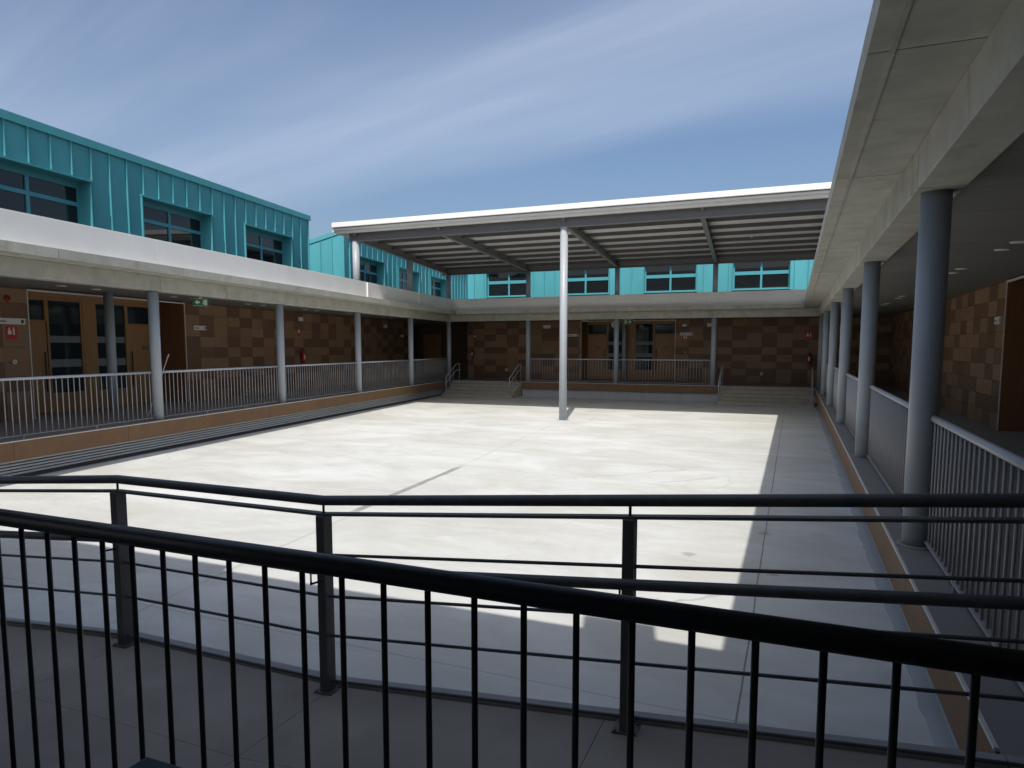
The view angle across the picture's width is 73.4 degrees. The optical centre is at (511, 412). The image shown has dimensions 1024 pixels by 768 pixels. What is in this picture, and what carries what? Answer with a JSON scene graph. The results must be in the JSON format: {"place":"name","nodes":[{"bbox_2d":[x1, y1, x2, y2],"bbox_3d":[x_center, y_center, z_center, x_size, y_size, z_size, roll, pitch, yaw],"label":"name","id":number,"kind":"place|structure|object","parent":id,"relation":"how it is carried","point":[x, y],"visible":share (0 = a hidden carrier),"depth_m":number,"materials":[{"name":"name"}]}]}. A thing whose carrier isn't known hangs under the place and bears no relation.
{"place":"outdoors","nodes":[
{"label":"outdoors","id":0,"kind":"place"},
{"bbox_2d":[129,757,181,767],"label":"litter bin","id":1,"kind":"object","parent":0,"point":[147,762],"visible":1,"depth_m":1.88,"materials":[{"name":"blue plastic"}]},
{"bbox_2d":[0,0,872,320],"label":"sky","id":2,"kind":"structure","parent":0,"point":[327,111],"materials":[{"name":"blue"}]},
{"bbox_2d":[0,395,933,745],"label":"courtyard floor","id":3,"kind":"structure","parent":0,"point":[480,445],"depth_m":8.55,"materials":[{"name":"grey concrete"}]},
{"bbox_2d":[0,208,469,475],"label":"gallery wing","id":4,"kind":"structure","parent":3,"relation":"on","point":[130,316],"depth_m":18.47,"materials":[{"name":"white concrete"}]},
{"bbox_2d":[4,295,10,301],"bbox_3d":[-11.276,-2.550,15.368,0.075,0.150,0.150,1,6,14],"label":"alarm bell","id":5,"kind":"object","parent":4,"relation":"attached to","point":[7,298],"visible":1,"depth_m":15.33,"materials":[{"name":"red plastic"}]},
{"bbox_2d":[5,326,16,338],"bbox_3d":[-11.296,-1.798,15.497,0.008,0.299,0.260,1,6,14],"label":"fire sign","id":6,"kind":"object","parent":4,"relation":"attached to","point":[11,332],"visible":1,"depth_m":15.49,"materials":[{"name":"red plastic"}]},
{"bbox_2d":[0,318,25,324],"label":"room plate","id":7,"kind":"object","parent":4,"relation":"attached to","point":[12,321],"visible":1,"depth_m":15.49,"materials":[{"name":"white plastic"}]},
{"bbox_2d":[0,371,153,438],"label":"railing","id":8,"kind":"object","parent":4,"relation":"on","point":[16,379],"visible":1,"depth_m":13.68,"materials":[{"name":"grey metal"}]},
{"bbox_2d":[0,108,310,301],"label":"classroom block","id":9,"kind":"structure","parent":4,"relation":"on","point":[48,171],"depth_m":18.78,"materials":[{"name":"teal metal"}]},
{"bbox_2d":[0,155,93,226],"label":"window","id":10,"kind":"structure","parent":9,"relation":"in","point":[25,187],"depth_m":16.55,"materials":[{"name":"glass"}]},
{"bbox_2d":[139,194,213,250],"bbox_3d":[-10.095,-5.378,20.539,0.480,1.590,2.940,1,6,14],"label":"window","id":11,"kind":"structure","parent":9,"relation":"in","point":[162,220],"depth_m":20.77,"materials":[{"name":"glass"}]},
{"bbox_2d":[243,223,292,266],"bbox_3d":[-8.962,-5.800,24.967,0.480,1.590,2.920,1,6,14],"label":"window","id":12,"kind":"structure","parent":9,"relation":"in","point":[261,244],"depth_m":25.32,"materials":[{"name":"glass"}]},
{"bbox_2d":[148,354,168,416],"bbox_3d":[-8.620,-0.662,16.745,0.032,1.512,0.694,2,6,23],"label":"leaning pole","id":13,"kind":"object","parent":4,"relation":"on","point":[162,374],"visible":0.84,"depth_m":16.85,"materials":[{"name":"metal"}]},
{"bbox_2d":[193,325,205,329],"bbox_3d":[-9.756,-2.638,21.460,0.021,0.140,0.550,1,6,14],"label":"room plate","id":14,"kind":"object","parent":4,"relation":"attached to","point":[195,327],"visible":1,"depth_m":21.43,"materials":[{"name":"white plastic"}]},
{"bbox_2d":[192,297,208,306],"bbox_3d":[-8.614,-3.192,18.979,0.420,0.515,0.032,-5,7,-41],"label":"exit sign","id":15,"kind":"object","parent":4,"relation":"hanging from","point":[200,301],"visible":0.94,"depth_m":18.98,"materials":[{"name":"green plastic"}]},
{"bbox_2d":[162,366,278,416],"bbox_3d":[-7.573,-0.613,18.212,0.056,1.127,4.780,1,6,14],"label":"railing","id":16,"kind":"object","parent":4,"relation":"on","point":[207,370],"visible":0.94,"depth_m":17.89,"materials":[{"name":"grey metal"}]},
{"bbox_2d":[300,349,306,362],"bbox_3d":[-8.242,-2.212,27.103,0.202,0.560,0.167,1,6,14],"label":"fire extinguisher","id":17,"kind":"object","parent":4,"relation":"attached to","point":[302,357],"visible":1,"depth_m":27.05,"materials":[{"name":"red metal"}]},
{"bbox_2d":[285,362,356,399],"bbox_3d":[-6.338,-1.073,23.036,0.058,1.127,4.780,1,6,14],"label":"railing","id":18,"kind":"object","parent":4,"relation":"on","point":[325,364],"visible":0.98,"depth_m":22.79,"materials":[{"name":"grey metal"}]},
{"bbox_2d":[361,360,409,389],"bbox_3d":[-5.104,-1.532,27.859,0.056,1.127,4.780,1,6,14],"label":"railing","id":19,"kind":"object","parent":4,"relation":"on","point":[389,361],"visible":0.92,"depth_m":27.79,"materials":[{"name":"grey metal"}]},
{"bbox_2d":[309,232,467,298],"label":"classroom block","id":20,"kind":"structure","parent":4,"relation":"on","point":[330,253],"depth_m":33.93,"materials":[{"name":"teal metal"}]},
{"bbox_2d":[360,255,384,285],"bbox_3d":[-6.912,-6.563,32.974,0.480,1.590,2.920,1,6,14],"label":"window","id":21,"kind":"structure","parent":20,"relation":"in","point":[371,270],"depth_m":33.73,"materials":[{"name":"glass"}]},
{"bbox_2d":[397,266,419,292],"bbox_3d":[-5.775,-6.986,37.411,0.480,1.590,2.920,1,6,14],"label":"window","id":22,"kind":"structure","parent":20,"relation":"in","point":[402,272],"depth_m":37.80,"materials":[{"name":"teal metal"}]},
{"bbox_2d":[429,275,445,297],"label":"window","id":23,"kind":"structure","parent":20,"relation":"in","point":[437,285],"depth_m":42.53,"materials":[{"name":"teal metal"}]},
{"bbox_2d":[414,358,446,382],"bbox_3d":[-3.886,-1.986,32.615,0.056,1.127,4.640,1,6,14],"label":"railing","id":24,"kind":"object","parent":4,"relation":"on","point":[418,369],"visible":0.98,"depth_m":32.27,"materials":[{"name":"grey metal"}]},
{"bbox_2d":[442,380,521,397],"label":"staircase","id":25,"kind":"structure","parent":3,"relation":"on","point":[499,389],"depth_m":33.50,"materials":[{"name":"concrete"}]},
{"bbox_2d":[445,363,460,392],"bbox_3d":[-2.951,-1.661,34.374,0.100,1.577,1.743,2,6,22],"label":"stair handrail","id":26,"kind":"object","parent":25,"relation":"on","point":[459,369],"visible":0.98,"depth_m":34.38,"materials":[{"name":"grey metal"}]},
{"bbox_2d":[508,364,521,394],"bbox_3d":[0.168,-1.538,33.104,0.100,1.577,1.743,2,6,22],"label":"stair handrail","id":27,"kind":"object","parent":25,"relation":"on","point":[520,370],"visible":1,"depth_m":32.92,"materials":[{"name":"grey metal"}]},
{"bbox_2d":[0,617,1023,767],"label":"ramp","id":28,"kind":"structure","parent":3,"relation":"on","point":[600,744],"depth_m":3.48,"materials":[{"name":"concrete"}]},
{"bbox_2d":[0,475,1023,767],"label":"railing","id":29,"kind":"object","parent":28,"relation":"on","point":[628,583],"visible":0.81,"depth_m":3.22,"materials":[{"name":"metal"}]},
{"bbox_2d":[331,182,831,420],"bbox_3d":[2.806,-3.598,27.006,18.729,6.839,10.720,2,6,22],"label":"steel canopy","id":30,"kind":"object","parent":3,"relation":"on","point":[765,224],"visible":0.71,"depth_m":24.30,"materials":[{"name":"white metal"}]},
{"bbox_2d":[413,289,891,401],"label":"gallery wing","id":31,"kind":"structure","parent":3,"relation":"on","point":[746,338],"depth_m":32.70,"materials":[{"name":"brown brick"}]},
{"bbox_2d":[423,334,440,372],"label":"passage door","id":32,"kind":"structure","parent":31,"relation":"in","point":[432,342],"depth_m":44.22,"materials":[{"name":"brown wood"}]},
{"bbox_2d":[543,325,550,328],"bbox_3d":[1.828,-4.471,35.888,0.400,0.180,0.066,2,6,22],"label":"emergency light","id":33,"kind":"object","parent":31,"relation":"attached to","point":[546,326],"visible":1,"depth_m":35.88,"materials":[{"name":"white plastic"}]},
{"bbox_2d":[530,358,613,382],"bbox_3d":[2.807,-1.977,32.565,4.120,1.127,0.056,2,6,22],"label":"railing","id":34,"kind":"object","parent":31,"relation":"on","point":[534,359],"visible":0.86,"depth_m":32.45,"materials":[{"name":"grey metal"}]},
{"bbox_2d":[622,319,632,323],"bbox_3d":[5.546,-4.485,32.892,0.500,0.540,0.032,2,6,22],"label":"exit sign","id":35,"kind":"object","parent":31,"relation":"hanging from","point":[627,321],"visible":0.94,"depth_m":32.89,"materials":[{"name":"green plastic"}]},
{"bbox_2d":[468,260,813,298],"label":"classroom block","id":36,"kind":"structure","parent":31,"relation":"on","point":[774,275],"depth_m":33.78,"materials":[{"name":"teal metal"}]},
{"bbox_2d":[485,272,525,297],"bbox_3d":[-0.190,-6.836,36.607,2.570,1.390,0.310,2,6,22],"label":"window","id":37,"kind":"structure","parent":36,"relation":"in","point":[498,285],"depth_m":36.76,"materials":[{"name":"glass"}]},
{"bbox_2d":[568,269,609,295],"bbox_3d":[3.734,-6.682,35.008,2.590,1.390,0.310,2,6,22],"label":"window","id":38,"kind":"structure","parent":36,"relation":"in","point":[590,281],"depth_m":35.03,"materials":[{"name":"glass"}]},
{"bbox_2d":[643,265,697,292],"bbox_3d":[7.700,-6.525,33.393,2.580,1.390,0.310,2,6,22],"label":"window","id":39,"kind":"structure","parent":36,"relation":"in","point":[682,278],"depth_m":33.48,"materials":[{"name":"glass"}]},
{"bbox_2d":[732,261,790,290],"bbox_3d":[11.554,-6.373,31.823,2.570,1.390,0.310,2,6,22],"label":"window","id":40,"kind":"structure","parent":36,"relation":"in","point":[774,275],"depth_m":31.90,"materials":[{"name":"glass"}]},
{"bbox_2d":[619,359,709,384],"bbox_3d":[6.814,-1.819,30.933,4.100,1.127,0.056,2,6,22],"label":"railing","id":41,"kind":"object","parent":31,"relation":"on","point":[666,360],"visible":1,"depth_m":30.89,"materials":[{"name":"grey metal"}]},
{"bbox_2d":[683,335,687,340],"bbox_3d":[8.410,-3.617,33.296,0.260,0.299,0.008,2,6,22],"label":"fire sign","id":42,"kind":"object","parent":31,"relation":"attached to","point":[685,337],"visible":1,"depth_m":33.29,"materials":[{"name":"red plastic"}]},
{"bbox_2d":[680,332,692,334],"bbox_3d":[8.454,-3.794,33.254,0.620,0.140,0.021,2,6,22],"label":"room plate","id":43,"kind":"object","parent":31,"relation":"attached to","point":[689,333],"visible":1,"depth_m":33.23,"materials":[{"name":"white plastic"}]},
{"bbox_2d":[805,332,812,338],"bbox_3d":[13.500,-3.499,31.215,0.300,0.345,0.008,2,6,22],"label":"fire sign","id":44,"kind":"object","parent":31,"relation":"attached to","point":[808,335],"visible":1,"depth_m":31.21,"materials":[{"name":"red plastic"}]},
{"bbox_2d":[807,352,810,363],"bbox_3d":[13.508,-2.461,31.205,0.167,0.560,0.202,2,6,22],"label":"fire extinguisher","id":45,"kind":"object","parent":31,"relation":"attached to","point":[809,358],"visible":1,"depth_m":31.15,"materials":[{"name":"red metal"}]},
{"bbox_2d":[718,386,813,406],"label":"staircase","id":46,"kind":"structure","parent":3,"relation":"on","point":[774,396],"depth_m":28.63,"materials":[{"name":"concrete"}]},
{"bbox_2d":[718,366,722,400],"bbox_3d":[8.969,-1.191,29.519,0.100,1.577,1.743,2,6,22],"label":"stair handrail","id":47,"kind":"object","parent":46,"relation":"on","point":[719,384],"visible":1,"depth_m":29.26,"materials":[{"name":"grey metal"}]},
{"bbox_2d":[811,367,812,403],"bbox_3d":[12.310,-1.059,28.158,0.100,1.577,1.743,2,6,22],"label":"stair handrail","id":48,"kind":"object","parent":46,"relation":"on","point":[812,386],"visible":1,"depth_m":27.52,"materials":[{"name":"grey metal"}]},
{"bbox_2d":[804,0,1023,767],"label":"gallery wing","id":49,"kind":"structure","parent":3,"relation":"on","point":[926,196],"depth_m":5.75,"materials":[{"name":"grey concrete"}]},
{"bbox_2d":[825,363,827,395],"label":"railing","id":50,"kind":"object","parent":49,"relation":"on","point":[826,378],"visible":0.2,"depth_m":23.61,"materials":[{"name":"grey metal"}]},
{"bbox_2d":[832,367,838,410],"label":"railing","id":51,"kind":"object","parent":49,"relation":"on","point":[834,404],"visible":0.42,"depth_m":18.62,"materials":[{"name":"grey metal"}]},
{"bbox_2d":[844,373,857,437],"bbox_3d":[6.360,-0.081,12.714,0.056,1.127,4.780,2,6,22],"label":"railing","id":52,"kind":"object","parent":49,"relation":"on","point":[851,402],"visible":0.52,"depth_m":13.47,"materials":[{"name":"grey metal"}]},
{"bbox_2d":[866,385,908,509],"bbox_3d":[4.466,0.358,8.108,0.056,1.127,4.780,2,6,22],"label":"railing","id":53,"kind":"object","parent":49,"relation":"on","point":[887,441],"visible":0.76,"depth_m":8.19,"materials":[{"name":"grey metal"}]},
{"bbox_2d":[924,415,1023,691],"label":"railing","id":54,"kind":"object","parent":49,"relation":"on","point":[1011,458],"visible":0.84,"depth_m":4.29,"materials":[{"name":"grey metal"}]},
{"bbox_2d":[994,316,1000,323],"bbox_3d":[10.042,-1.899,14.197,0.021,0.150,0.420,2,6,22],"label":"room plate","id":55,"kind":"object","parent":49,"relation":"attached to","point":[997,320],"visible":1,"depth_m":14.16,"materials":[{"name":"white plastic"}]},
{"bbox_2d":[994,248,1010,250],"bbox_3d":[6.865,-2.275,9.606,0.200,0.012,0.200,2,6,22],"label":"downlight","id":56,"kind":"object","parent":49,"relation":"attached to","point":[1004,249],"visible":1,"depth_m":9.59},
{"bbox_2d":[1009,241,1023,243],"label":"downlight","id":57,"kind":"object","parent":49,"relation":"attached to","point":[1015,242],"visible":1,"depth_m":8.94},
{"bbox_3d":[-3.909,-0.506,1.760,16.600,4.736,3.670,2,6,22],"label":"gallery wing","id":58,"kind":"object","parent":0,"visible":0},
{"bbox_2d":[0,509,1023,767],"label":"railing","id":59,"kind":"object","parent":58,"relation":"attached to","point":[900,649],"visible":1,"depth_m":1.80,"materials":[{"name":"black metal"}]}
]}

